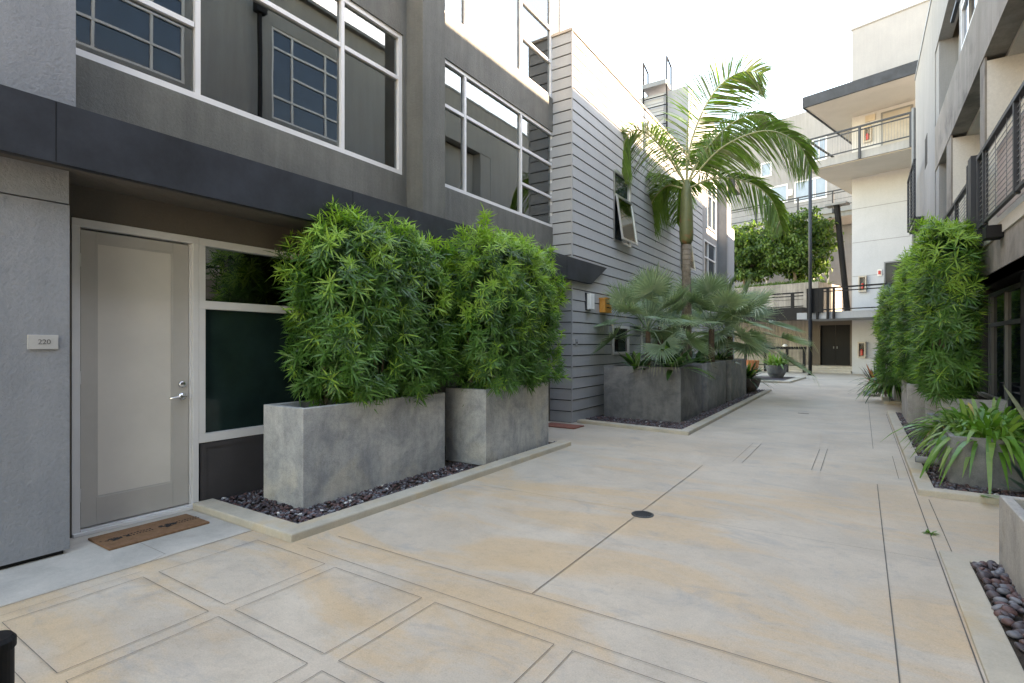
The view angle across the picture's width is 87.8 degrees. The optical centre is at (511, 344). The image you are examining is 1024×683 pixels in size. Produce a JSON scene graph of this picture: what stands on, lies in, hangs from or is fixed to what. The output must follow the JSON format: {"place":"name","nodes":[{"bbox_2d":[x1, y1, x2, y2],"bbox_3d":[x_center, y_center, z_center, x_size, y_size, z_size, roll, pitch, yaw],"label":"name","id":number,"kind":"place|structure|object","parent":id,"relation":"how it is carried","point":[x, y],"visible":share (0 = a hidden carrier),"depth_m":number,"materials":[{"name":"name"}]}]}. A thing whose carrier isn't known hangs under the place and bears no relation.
{"place":"outdoors","nodes":[
{"label":"outdoors","id":0,"kind":"place"},
{"bbox_2d":[0,370,998,682],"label":"ground","id":1,"kind":"structure","parent":0,"point":[724,548],"depth_m":3.26,"materials":[{"name":"concrete"}]},
{"bbox_2d":[0,630,16,682],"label":"bollard","id":2,"kind":"object","parent":1,"relation":"on","point":[8,641],"visible":1,"depth_m":1.60,"materials":[{"name":"black metal"}]},
{"bbox_2d":[0,510,251,606],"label":"entrance apron","id":3,"kind":"object","parent":1,"relation":"on","point":[82,559],"visible":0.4,"depth_m":3.60,"materials":[{"name":"concrete"}]},
{"bbox_2d":[88,514,209,550],"bbox_3d":[-2.795,1.437,4.126,0.380,0.018,0.693,0,0,33],"label":"doormat","id":4,"kind":"object","parent":3,"relation":"on","point":[136,534],"visible":1,"depth_m":4.08,"materials":[{"name":"brown fabric"}]},
{"bbox_2d":[0,0,606,569],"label":"stucco townhouse","id":5,"kind":"structure","parent":1,"relation":"on","point":[170,170],"depth_m":4.70,"materials":[{"name":"paint"}]},
{"bbox_2d":[27,335,57,348],"bbox_3d":[-3.150,-0.020,3.574,0.016,0.096,0.160,0,0,33],"label":"unit sign","id":6,"kind":"object","parent":5,"relation":"attached to","point":[42,341],"visible":1,"depth_m":3.57,"materials":[{"name":"silver metal"}]},
{"bbox_2d":[80,229,188,528],"bbox_3d":[-3.080,0.260,4.384,0.111,2.290,0.797,0,0,33],"label":"door","id":7,"kind":"structure","parent":5,"relation":"in","point":[134,292],"depth_m":4.37,"materials":[{"name":"beige paint"}]},
{"bbox_2d":[76,0,401,174],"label":"window","id":8,"kind":"structure","parent":5,"relation":"in","point":[327,73],"depth_m":5.40,"materials":[{"name":"paint"}]},
{"bbox_2d":[445,0,551,97],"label":"window","id":9,"kind":"structure","parent":5,"relation":"in","point":[519,32],"depth_m":9.17,"materials":[{"name":"paint"}]},
{"bbox_2d":[445,59,552,226],"bbox_3d":[-0.149,-3.140,8.805,0.070,1.820,3.320,0,0,33],"label":"window","id":10,"kind":"structure","parent":5,"relation":"in","point":[496,154],"depth_m":8.59,"materials":[{"name":"paint"}]},
{"bbox_2d":[193,440,570,542],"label":"kerb","id":11,"kind":"structure","parent":1,"relation":"on","point":[281,529],"depth_m":4.55,"materials":[{"name":"concrete"}]},
{"bbox_2d":[0,383,984,682],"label":"paving joint","id":12,"kind":"object","parent":1,"relation":"on","point":[544,597],"visible":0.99,"depth_m":2.90,"materials":[{"name":"grey concrete"}]},
{"bbox_2d":[548,422,583,428],"bbox_3d":[0.898,1.438,9.481,0.660,0.016,0.400,0,0,33],"label":"doormat","id":13,"kind":"object","parent":1,"relation":"on","point":[563,425],"visible":0.79,"depth_m":9.45,"materials":[{"name":"red fabric"}]},
{"bbox_2d":[550,27,702,422],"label":"siding townhouse","id":14,"kind":"structure","parent":1,"relation":"on","point":[601,210],"depth_m":10.80,"materials":[{"name":"grey wood"}]},
{"bbox_2d":[585,293,593,310],"bbox_3d":[1.522,-0.850,10.423,0.110,0.340,0.220,0,0,33],"label":"wall lamp","id":15,"kind":"object","parent":14,"relation":"attached to","point":[589,301],"visible":1,"depth_m":10.36,"materials":[{"name":"grey metal"}]},
{"bbox_2d":[599,298,611,312],"bbox_3d":[1.952,-0.818,11.009,0.175,0.295,0.370,0,0,33],"label":"nest box","id":16,"kind":"object","parent":14,"relation":"attached to","point":[602,305],"visible":0.82,"depth_m":10.90,"materials":[{"name":"orange wood"}]},
{"bbox_2d":[612,325,629,354],"bbox_3d":[2.428,-0.110,11.922,0.070,0.640,0.960,0,0,33],"label":"window","id":17,"kind":"structure","parent":14,"relation":"in","point":[620,346],"depth_m":11.94,"materials":[{"name":"paint"}]},
{"bbox_2d":[613,169,637,247],"bbox_3d":[2.550,-3.050,11.950,0.254,1.560,1.020,0,0,33],"label":"window","id":18,"kind":"structure","parent":14,"relation":"in","point":[624,231],"depth_m":11.88,"materials":[{"name":"glass"}]},
{"bbox_2d":[640,328,652,353],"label":"window","id":19,"kind":"structure","parent":14,"relation":"in","point":[643,328],"depth_m":13.02,"materials":[{"name":"paint"}]},
{"bbox_2d":[642,56,671,130],"bbox_3d":[4.667,-7.478,17.139,0.808,3.256,0.620,0,0,33],"label":"roof ladder","id":20,"kind":"object","parent":14,"relation":"on","point":[656,87],"visible":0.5,"depth_m":16.97,"materials":[{"name":"white metal"}]},
{"bbox_2d":[680,244,695,270],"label":"window","id":21,"kind":"structure","parent":14,"relation":"in","point":[693,268],"depth_m":16.42,"materials":[{"name":"metal"}]},
{"bbox_2d":[230,392,1023,669],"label":"gravel bed","id":22,"kind":"object","parent":1,"relation":"on","point":[1017,651],"visible":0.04,"depth_m":4.41,"materials":[{"name":"grey gravel"}]},
{"bbox_2d":[264,392,444,508],"bbox_3d":[-1.537,0.994,5.541,0.590,0.888,1.880,0,0,33],"label":"concrete planter","id":23,"kind":"object","parent":22,"relation":"on","point":[320,454],"visible":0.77,"depth_m":4.99,"materials":[{"name":"concrete"}]},
{"bbox_2d":[264,194,464,411],"bbox_3d":[-1.464,-0.341,5.720,1.256,2.292,2.212,0,0,33],"label":"podocarpus hedge","id":24,"kind":"object","parent":23,"relation":"in","point":[376,325],"visible":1,"depth_m":5.17,"materials":[{"name":"green plant"}]},
{"bbox_2d":[220,441,556,523],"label":"gravel","id":25,"kind":"structure","parent":22,"relation":"on","point":[253,497],"depth_m":4.87,"materials":[{"name":"grey gravel"}]},
{"bbox_2d":[446,382,547,464],"bbox_3d":[-0.155,0.984,7.110,0.620,0.908,1.520,0,0,33],"label":"concrete planter","id":26,"kind":"object","parent":22,"relation":"on","point":[482,428],"visible":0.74,"depth_m":6.57,"materials":[{"name":"concrete"}]},
{"bbox_2d":[437,204,572,406],"bbox_3d":[-0.097,-0.496,7.117,1.327,2.617,2.297,0,0,33],"label":"podocarpus hedge","id":27,"kind":"object","parent":26,"relation":"in","point":[503,328],"visible":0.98,"depth_m":6.56,"materials":[{"name":"green plant"}]},
{"bbox_2d":[604,364,701,422],"bbox_3d":[2.879,0.924,10.777,1.510,1.028,1.580,0,0,33],"label":"concrete planter","id":28,"kind":"object","parent":22,"relation":"on","point":[647,393],"visible":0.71,"depth_m":10.13,"materials":[{"name":"concrete"}]},
{"bbox_2d":[614,351,658,369],"bbox_3d":[2.509,0.324,10.447,1.130,0.467,1.181,0,0,-2],"label":"bromeliad","id":29,"kind":"object","parent":28,"relation":"in","point":[629,361],"visible":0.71,"depth_m":10.25,"materials":[{"name":"green plant"}]},
{"bbox_2d":[589,262,716,371],"bbox_3d":[2.718,-0.569,10.816,2.772,2.287,2.514,0,0,33],"label":"fan palm","id":30,"kind":"object","parent":28,"relation":"in","point":[650,286],"visible":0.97,"depth_m":10.43,"materials":[{"name":"green plant"}]},
{"bbox_2d":[630,341,717,380],"bbox_3d":[3.033,0.313,10.049,1.691,0.812,1.859,0,0,33],"label":"bromeliad","id":31,"kind":"object","parent":28,"relation":"in","point":[678,362],"visible":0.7,"depth_m":9.78,"materials":[{"name":"green plant"}]},
{"bbox_2d":[585,389,763,428],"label":"gravel","id":32,"kind":"structure","parent":22,"relation":"on","point":[686,423],"depth_m":10.04,"materials":[{"name":"grey gravel"}]},
{"bbox_2d":[651,361,725,410],"bbox_3d":[4.167,0.919,12.785,1.460,1.038,1.950,0,0,33],"label":"concrete planter","id":33,"kind":"object","parent":22,"relation":"on","point":[713,393],"visible":0.41,"depth_m":12.07,"materials":[{"name":"concrete"}]},
{"bbox_2d":[631,294,702,361],"bbox_3d":[3.555,-0.408,12.430,1.872,1.856,2.109,0,0,-15],"label":"fan palm","id":34,"kind":"object","parent":33,"relation":"in","point":[679,306],"visible":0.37,"depth_m":12.24,"materials":[{"name":"green plant"}]},
{"bbox_2d":[683,350,717,368],"bbox_3d":[4.155,0.337,12.245,0.978,0.501,1.057,0,0,-24],"label":"bromeliad","id":35,"kind":"object","parent":33,"relation":"in","point":[694,355],"visible":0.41,"depth_m":12.28,"materials":[{"name":"green plant"}]},
{"bbox_2d":[651,270,777,362],"bbox_3d":[4.750,-0.560,12.805,3.044,2.523,3.103,0,0,33],"label":"fan palm","id":36,"kind":"object","parent":33,"relation":"in","point":[709,290],"visible":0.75,"depth_m":12.43,"materials":[{"name":"green plant"}]},
{"bbox_2d":[621,48,819,358],"bbox_3d":[4.638,-3.373,13.303,4.987,7.646,3.408,0,0,4],"label":"king palm","id":37,"kind":"object","parent":33,"relation":"in","point":[718,150],"visible":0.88,"depth_m":12.57,"materials":[{"name":"green plant"}]},
{"bbox_2d":[702,358,745,400],"bbox_3d":[5.541,0.914,14.843,1.500,1.048,2.100,0,0,33],"label":"concrete planter","id":38,"kind":"object","parent":22,"relation":"on","point":[735,381],"visible":0.31,"depth_m":13.99,"materials":[{"name":"concrete"}]},
{"bbox_2d":[702,349,741,364],"bbox_3d":[5.431,0.286,14.211,1.216,0.478,1.079,0,0,4],"label":"bromeliad","id":39,"kind":"object","parent":38,"relation":"in","point":[722,356],"visible":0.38,"depth_m":13.99,"materials":[{"name":"green plant"}]},
{"bbox_2d":[667,276,818,385],"bbox_3d":[6.029,-0.337,14.590,4.274,2.968,4.190,0,0,33],"label":"fan palm","id":40,"kind":"object","parent":38,"relation":"in","point":[759,312],"visible":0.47,"depth_m":13.89,"materials":[{"name":"green plant"}]},
{"bbox_2d":[746,378,760,392],"bbox_3d":[7.189,1.228,16.334,0.840,0.420,0.840,0,0,33],"label":"plant pot","id":41,"kind":"object","parent":22,"relation":"on","point":[750,386],"visible":0.41,"depth_m":15.98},
{"bbox_2d":[746,361,780,388],"bbox_3d":[7.180,0.845,16.279,1.958,1.052,1.762,0,0,33],"label":"cycad","id":42,"kind":"object","parent":41,"relation":"in","point":[749,374],"visible":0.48,"depth_m":16.07,"materials":[{"name":"green plant"}]},
{"bbox_2d":[848,382,891,396],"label":"fern","id":43,"kind":"object","parent":22,"relation":"on","point":[868,392],"visible":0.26,"depth_m":15.14,"materials":[{"name":"green plant"}]},
{"bbox_2d":[855,370,901,403],"bbox_3d":[9.511,1.104,13.397,1.790,0.984,1.949,0,0,33],"label":"fern","id":44,"kind":"object","parent":22,"relation":"on","point":[889,389],"visible":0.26,"depth_m":13.34,"materials":[{"name":"green plant"}]},
{"bbox_2d":[892,380,901,400],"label":"concrete planter","id":45,"kind":"object","parent":22,"relation":"on","point":[894,396],"visible":0.17,"depth_m":13.30,"materials":[{"name":"concrete"}]},
{"bbox_2d":[902,380,924,423],"bbox_3d":[7.921,1.074,10.112,0.750,0.728,1.600,0,0,33],"label":"concrete planter","id":46,"kind":"object","parent":22,"relation":"on","point":[911,401],"visible":0.34,"depth_m":9.61,"materials":[{"name":"concrete"}]},
{"bbox_2d":[885,245,914,392],"bbox_3d":[7.767,-0.449,10.151,1.073,2.909,1.942,0,0,33],"label":"podocarpus hedge","id":47,"kind":"object","parent":46,"relation":"in","point":[901,327],"visible":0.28,"depth_m":9.94,"materials":[{"name":"green plant"}]},
{"bbox_2d":[896,412,1023,497],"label":"gravel","id":48,"kind":"structure","parent":22,"relation":"on","point":[935,479],"depth_m":5.48,"materials":[{"name":"grey gravel"}]},
{"bbox_2d":[925,391,1007,428],"bbox_3d":[6.867,1.094,8.124,0.730,0.688,1.880,0,0,33],"label":"concrete planter","id":49,"kind":"object","parent":22,"relation":"on","point":[986,398],"visible":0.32,"depth_m":7.49,"materials":[{"name":"concrete"}]},
{"bbox_2d":[900,210,993,408],"bbox_3d":[6.477,-0.635,7.970,1.063,3.118,1.924,0,0,33],"label":"podocarpus hedge","id":50,"kind":"object","parent":49,"relation":"in","point":[947,305],"visible":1,"depth_m":7.43,"materials":[{"name":"green plant"}]},
{"bbox_2d":[927,413,1023,492],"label":"concrete planter","id":51,"kind":"object","parent":22,"relation":"on","point":[978,475],"visible":0.34,"depth_m":5.32,"materials":[{"name":"concrete"}]},
{"bbox_2d":[883,398,1023,493],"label":"agapanthus","id":52,"kind":"object","parent":51,"relation":"in","point":[980,422],"visible":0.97,"depth_m":5.51,"materials":[{"name":"green plant"}]},
{"bbox_2d":[924,397,1023,432],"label":"agapanthus","id":53,"kind":"object","parent":51,"relation":"in","point":[996,404],"visible":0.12,"depth_m":6.54,"materials":[{"name":"green plant"}]},
{"bbox_2d":[1003,385,1023,419],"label":"variegated plant","id":54,"kind":"object","parent":51,"relation":"on","point":[1017,406],"visible":1,"depth_m":5.41,"materials":[{"name":"green plant"}]},
{"bbox_2d":[971,560,1023,652],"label":"gravel","id":55,"kind":"structure","parent":22,"relation":"on","point":[1000,580],"depth_m":2.97,"materials":[{"name":"grey gravel"}]},
{"bbox_2d":[997,455,1023,490],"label":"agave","id":56,"kind":"object","parent":22,"relation":"on","point":[1020,485],"visible":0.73,"depth_m":5.05,"materials":[{"name":"plant"}]},
{"bbox_2d":[999,495,1023,597],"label":"concrete planter","id":57,"kind":"object","parent":22,"relation":"on","point":[1011,534],"visible":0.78,"depth_m":3.16,"materials":[{"name":"concrete"}]},
{"bbox_2d":[631,511,653,517],"bbox_3d":[1.115,1.443,4.543,0.188,0.007,0.188,0,0,33],"label":"drain cover","id":58,"kind":"object","parent":1,"relation":"on","point":[643,514],"visible":1,"depth_m":4.52,"materials":[{"name":"metal"}]},
{"bbox_2d":[577,389,771,434],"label":"kerb","id":59,"kind":"structure","parent":1,"relation":"on","point":[694,427],"depth_m":9.53,"materials":[{"name":"concrete"}]},
{"bbox_2d":[639,86,740,357],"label":"stucco rooftop house","id":60,"kind":"structure","parent":1,"relation":"on","point":[718,244],"depth_m":18.78,"materials":[{"name":"grey paint"}]},
{"bbox_2d":[704,239,715,278],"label":"window","id":61,"kind":"structure","parent":60,"relation":"in","point":[709,249],"depth_m":19.06,"materials":[{"name":"paint"}]},
{"bbox_2d":[706,178,715,233],"bbox_3d":[7.131,-4.975,19.062,0.070,1.750,1.300,0,0,33],"label":"window","id":62,"kind":"structure","parent":60,"relation":"in","point":[710,205],"depth_m":19.02,"materials":[{"name":"glass"}]},
{"bbox_2d":[728,196,730,226],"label":"window","id":63,"kind":"structure","parent":60,"relation":"in","point":[729,210],"depth_m":20.96,"materials":[{"name":"paint"}]},
{"bbox_2d":[746,360,758,374],"bbox_3d":[10.997,1.075,24.599,0.800,0.750,0.800,0,0,33],"label":"plant pot","id":64,"kind":"object","parent":1,"relation":"on","point":[752,362],"visible":0.37,"depth_m":24.25,"materials":[{"name":"orange ceramic"}]},
{"bbox_2d":[744,347,806,372],"bbox_3d":[14.068,0.770,29.133,0.120,1.360,3.800,0,0,-41],"label":"ramp railing","id":65,"kind":"object","parent":1,"relation":"on","point":[804,355],"visible":0.48,"depth_m":28.36,"materials":[{"name":"black metal"}]},
{"bbox_2d":[760,376,805,382],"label":"kerb","id":66,"kind":"structure","parent":1,"relation":"on","point":[794,379],"depth_m":20.68,"materials":[{"name":"concrete"}]},
{"bbox_2d":[752,376,793,380],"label":"island gravel","id":67,"kind":"structure","parent":66,"relation":"on","point":[770,378],"depth_m":21.84,"materials":[{"name":"grey gravel"}]},
{"bbox_2d":[766,365,787,377],"bbox_3d":[11.206,1.125,22.548,0.840,0.550,0.840,0,0,33],"label":"plant pot","id":68,"kind":"object","parent":67,"relation":"on","point":[776,371],"visible":0.78,"depth_m":22.26,"materials":[{"name":"grey concrete"}]},
{"bbox_2d":[758,351,789,369],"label":"agapanthus","id":69,"kind":"object","parent":68,"relation":"in","point":[776,361],"visible":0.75,"depth_m":22.41,"materials":[{"name":"green plant"}]},
{"bbox_2d":[734,320,851,373],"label":"entry block","id":70,"kind":"structure","parent":1,"relation":"on","point":[832,340],"depth_m":29.50,"materials":[{"name":"concrete"}]},
{"bbox_2d":[738,292,806,321],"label":"ramp bridge","id":71,"kind":"structure","parent":70,"relation":"on","point":[788,314],"depth_m":27.20,"materials":[{"name":"black paint"}]},
{"bbox_2d":[734,281,841,311],"bbox_3d":[14.913,-2.575,37.297,4.000,2.250,13.400,0,0,-41],"label":"raised planter","id":72,"kind":"object","parent":70,"relation":"on","point":[792,287],"visible":0.26,"depth_m":32.26,"materials":[{"name":"concrete"}]},
{"bbox_2d":[731,219,776,285],"bbox_3d":[15.573,-5.897,35.737,4.650,4.904,4.582,0,0,-16],"label":"ornamental tree","id":73,"kind":"object","parent":72,"relation":"in","point":[746,257],"visible":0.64,"depth_m":34.58,"materials":[{"name":"green plant"}]},
{"bbox_2d":[735,277,831,287],"bbox_3d":[14.347,-3.807,36.645,2.892,0.529,13.758,0,0,-41],"label":"ground cover","id":74,"kind":"object","parent":72,"relation":"on","point":[778,283],"visible":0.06,"depth_m":32.74,"materials":[{"name":"green plant"}]},
{"bbox_2d":[754,205,844,282],"bbox_3d":[17.785,-5.883,33.041,5.075,4.875,5.704,0,0,-19],"label":"ornamental tree","id":75,"kind":"object","parent":72,"relation":"in","point":[787,256],"visible":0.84,"depth_m":32.16,"materials":[{"name":"green plant"}]},
{"bbox_2d":[821,325,835,364],"bbox_3d":[17.410,0.010,29.294,0.110,2.200,0.725,0,0,-41],"label":"door","id":76,"kind":"structure","parent":70,"relation":"in","point":[828,332],"depth_m":29.28,"materials":[{"name":"black paint"}]},
{"bbox_2d":[836,325,849,365],"bbox_3d":[17.891,0.010,28.744,0.110,2.200,0.725,0,0,-41],"label":"door","id":77,"kind":"structure","parent":70,"relation":"in","point":[842,331],"depth_m":28.73,"materials":[{"name":"black paint"}]},
{"bbox_2d":[808,170,811,374],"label":"steel column","id":78,"kind":"structure","parent":1,"relation":"on","point":[810,272],"depth_m":25.45,"materials":[{"name":"black metal"}]},
{"bbox_2d":[859,364,879,386],"bbox_3d":[11.610,0.968,16.915,1.482,0.900,1.514,0,0,33],"label":"cordyline","id":79,"kind":"object","parent":1,"relation":"on","point":[870,373],"visible":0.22,"depth_m":16.97,"materials":[{"name":"green plant"}]},
{"bbox_2d":[867,349,886,396],"bbox_3d":[9.831,0.764,14.171,0.656,1.361,0.697,0,0,-42],"label":"silver plant","id":80,"kind":"object","parent":1,"relation":"on","point":[885,394],"visible":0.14,"depth_m":14.15,"materials":[{"name":"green plant"}]},
{"bbox_2d":[868,280,901,388],"bbox_3d":[9.139,-0.255,12.423,1.413,2.651,2.544,0,0,33],"label":"podocarpus hedge","id":81,"kind":"object","parent":1,"relation":"on","point":[883,322],"visible":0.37,"depth_m":12.11,"materials":[{"name":"green plant"}]},
{"bbox_2d":[880,392,901,404],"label":"kerb","id":82,"kind":"structure","parent":1,"relation":"on","point":[885,400],"depth_m":13.01,"materials":[{"name":"concrete"}]},
{"bbox_2d":[923,529,939,535],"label":"weed","id":83,"kind":"object","parent":1,"relation":"on","point":[928,531],"visible":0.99,"depth_m":4.08,"materials":[{"name":"green plant"}]},
{"bbox_2d":[887,411,998,504],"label":"kerb","id":84,"kind":"structure","parent":1,"relation":"on","point":[923,485],"depth_m":5.42,"materials":[{"name":"concrete"}]},
{"bbox_2d":[915,456,938,464],"bbox_3d":[4.968,1.360,6.225,0.402,0.084,0.084,0,0,33],"label":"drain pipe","id":85,"kind":"object","parent":84,"relation":"on","point":[921,459],"visible":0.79,"depth_m":6.27,"materials":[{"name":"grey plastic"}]},
{"bbox_2d":[907,0,1023,414],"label":"apartment building","id":86,"kind":"structure","parent":1,"relation":"on","point":[968,135],"depth_m":7.99,"materials":[{"name":"beige paint"}]},
{"bbox_2d":[925,135,926,168],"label":"slit window","id":87,"kind":"structure","parent":86,"relation":"in","point":[926,135],"depth_m":14.18,"materials":[{"name":"grey glass"}]},
{"bbox_2d":[950,0,977,49],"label":"window","id":88,"kind":"structure","parent":86,"relation":"in","point":[968,7],"depth_m":9.26,"materials":[{"name":"paint"}]},
{"bbox_2d":[982,224,1003,240],"bbox_3d":[6.053,-1.410,6.673,0.200,0.160,0.240,0,0,33],"label":"wall spotlight","id":89,"kind":"object","parent":86,"relation":"attached to","point":[991,232],"depth_m":6.60,"materials":[{"name":"black paint"}]},
{"bbox_2d":[988,282,1020,414],"bbox_3d":[7.423,0.175,7.987,0.070,2.050,2.300,0,0,33],"label":"window","id":90,"kind":"structure","parent":86,"relation":"in","point":[1004,334],"depth_m":7.93,"materials":[{"name":"black glass"}]},
{"bbox_2d":[939,550,1023,682],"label":"kerb","id":91,"kind":"structure","parent":1,"relation":"on","point":[998,659],"depth_m":2.73,"materials":[{"name":"concrete"}]},
{"bbox_2d":[564,0,923,134],"label":"sky","id":92,"kind":"structure","parent":0,"point":[808,43],"materials":[{"name":"white"}]},
{"bbox_2d":[718,112,851,365],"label":"apartment building","id":93,"kind":"structure","parent":0,"point":[824,192],"depth_m":37.64,"materials":[{"name":"grey paint"}]},
{"bbox_2d":[761,161,771,177],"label":"window","id":94,"kind":"structure","parent":93,"relation":"in","point":[768,172],"depth_m":40.05,"materials":[{"name":"glass"}]},
{"bbox_2d":[764,184,787,204],"bbox_3d":[19.592,-11.125,39.554,0.080,1.350,1.750,0,0,-41],"label":"window","id":95,"kind":"structure","parent":93,"relation":"in","point":[782,190],"depth_m":39.18,"materials":[{"name":"glass"}]},
{"bbox_2d":[794,177,826,203],"bbox_3d":[21.171,-11.025,37.740,0.080,1.550,2.150,0,0,-41],"label":"window","id":96,"kind":"structure","parent":93,"relation":"in","point":[819,185],"depth_m":37.55,"materials":[{"name":"glass"}]},
{"bbox_2d":[812,136,826,161],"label":"window","id":97,"kind":"structure","parent":93,"relation":"in","point":[823,144],"depth_m":37.20,"materials":[{"name":"glass"}]},
{"bbox_2d":[797,0,929,373],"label":"apartment building","id":98,"kind":"structure","parent":0,"point":[877,93],"depth_m":25.73,"materials":[{"name":"white paint"}]},
{"bbox_2d":[825,201,850,310],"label":"leaning column","id":99,"kind":"structure","parent":98,"relation":"on","point":[836,206],"depth_m":30.81,"materials":[{"name":"black metal"}]},
{"bbox_2d":[858,342,865,357],"bbox_3d":[17.493,0.250,26.600,0.125,0.800,0.340,0,0,-41],"label":"extinguisher cabinet","id":100,"kind":"object","parent":98,"relation":"attached to","point":[861,349],"visible":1,"depth_m":26.58,"materials":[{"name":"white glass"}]},
{"bbox_2d":[858,276,866,291],"bbox_3d":[17.513,-3.050,26.577,0.125,0.800,0.340,0,0,-41],"label":"extinguisher cabinet","id":101,"kind":"object","parent":98,"relation":"attached to","point":[862,280],"visible":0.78,"depth_m":26.58,"materials":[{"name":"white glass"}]},
{"bbox_2d":[863,125,871,142],"bbox_3d":[17.651,-10.470,26.419,0.125,0.800,0.340,0,0,-41],"label":"extinguisher cabinet","id":102,"kind":"object","parent":98,"relation":"attached to","point":[867,135],"visible":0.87,"depth_m":26.40,"materials":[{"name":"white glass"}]},
{"bbox_2d":[877,269,881,275],"bbox_3d":[17.996,-3.550,26.057,0.060,0.320,0.180,0,0,-41],"label":"alarm box","id":103,"kind":"object","parent":98,"relation":"attached to","point":[879,272],"visible":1,"depth_m":26.06,"materials":[{"name":"white paint"}]},
{"bbox_2d":[884,261,901,305],"bbox_3d":[18.519,-2.950,25.533,0.080,2.200,1.120,0,0,-41],"label":"window","id":104,"kind":"structure","parent":98,"relation":"in","point":[889,269],"depth_m":25.76,"materials":[{"name":"grey glass"}]},
{"bbox_2d":[883,106,910,144],"bbox_3d":[18.475,-10.040,25.552,0.060,2.460,1.110,0,0,-41],"label":"upper door","id":105,"kind":"structure","parent":98,"relation":"in","point":[908,109],"depth_m":25.53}
]}

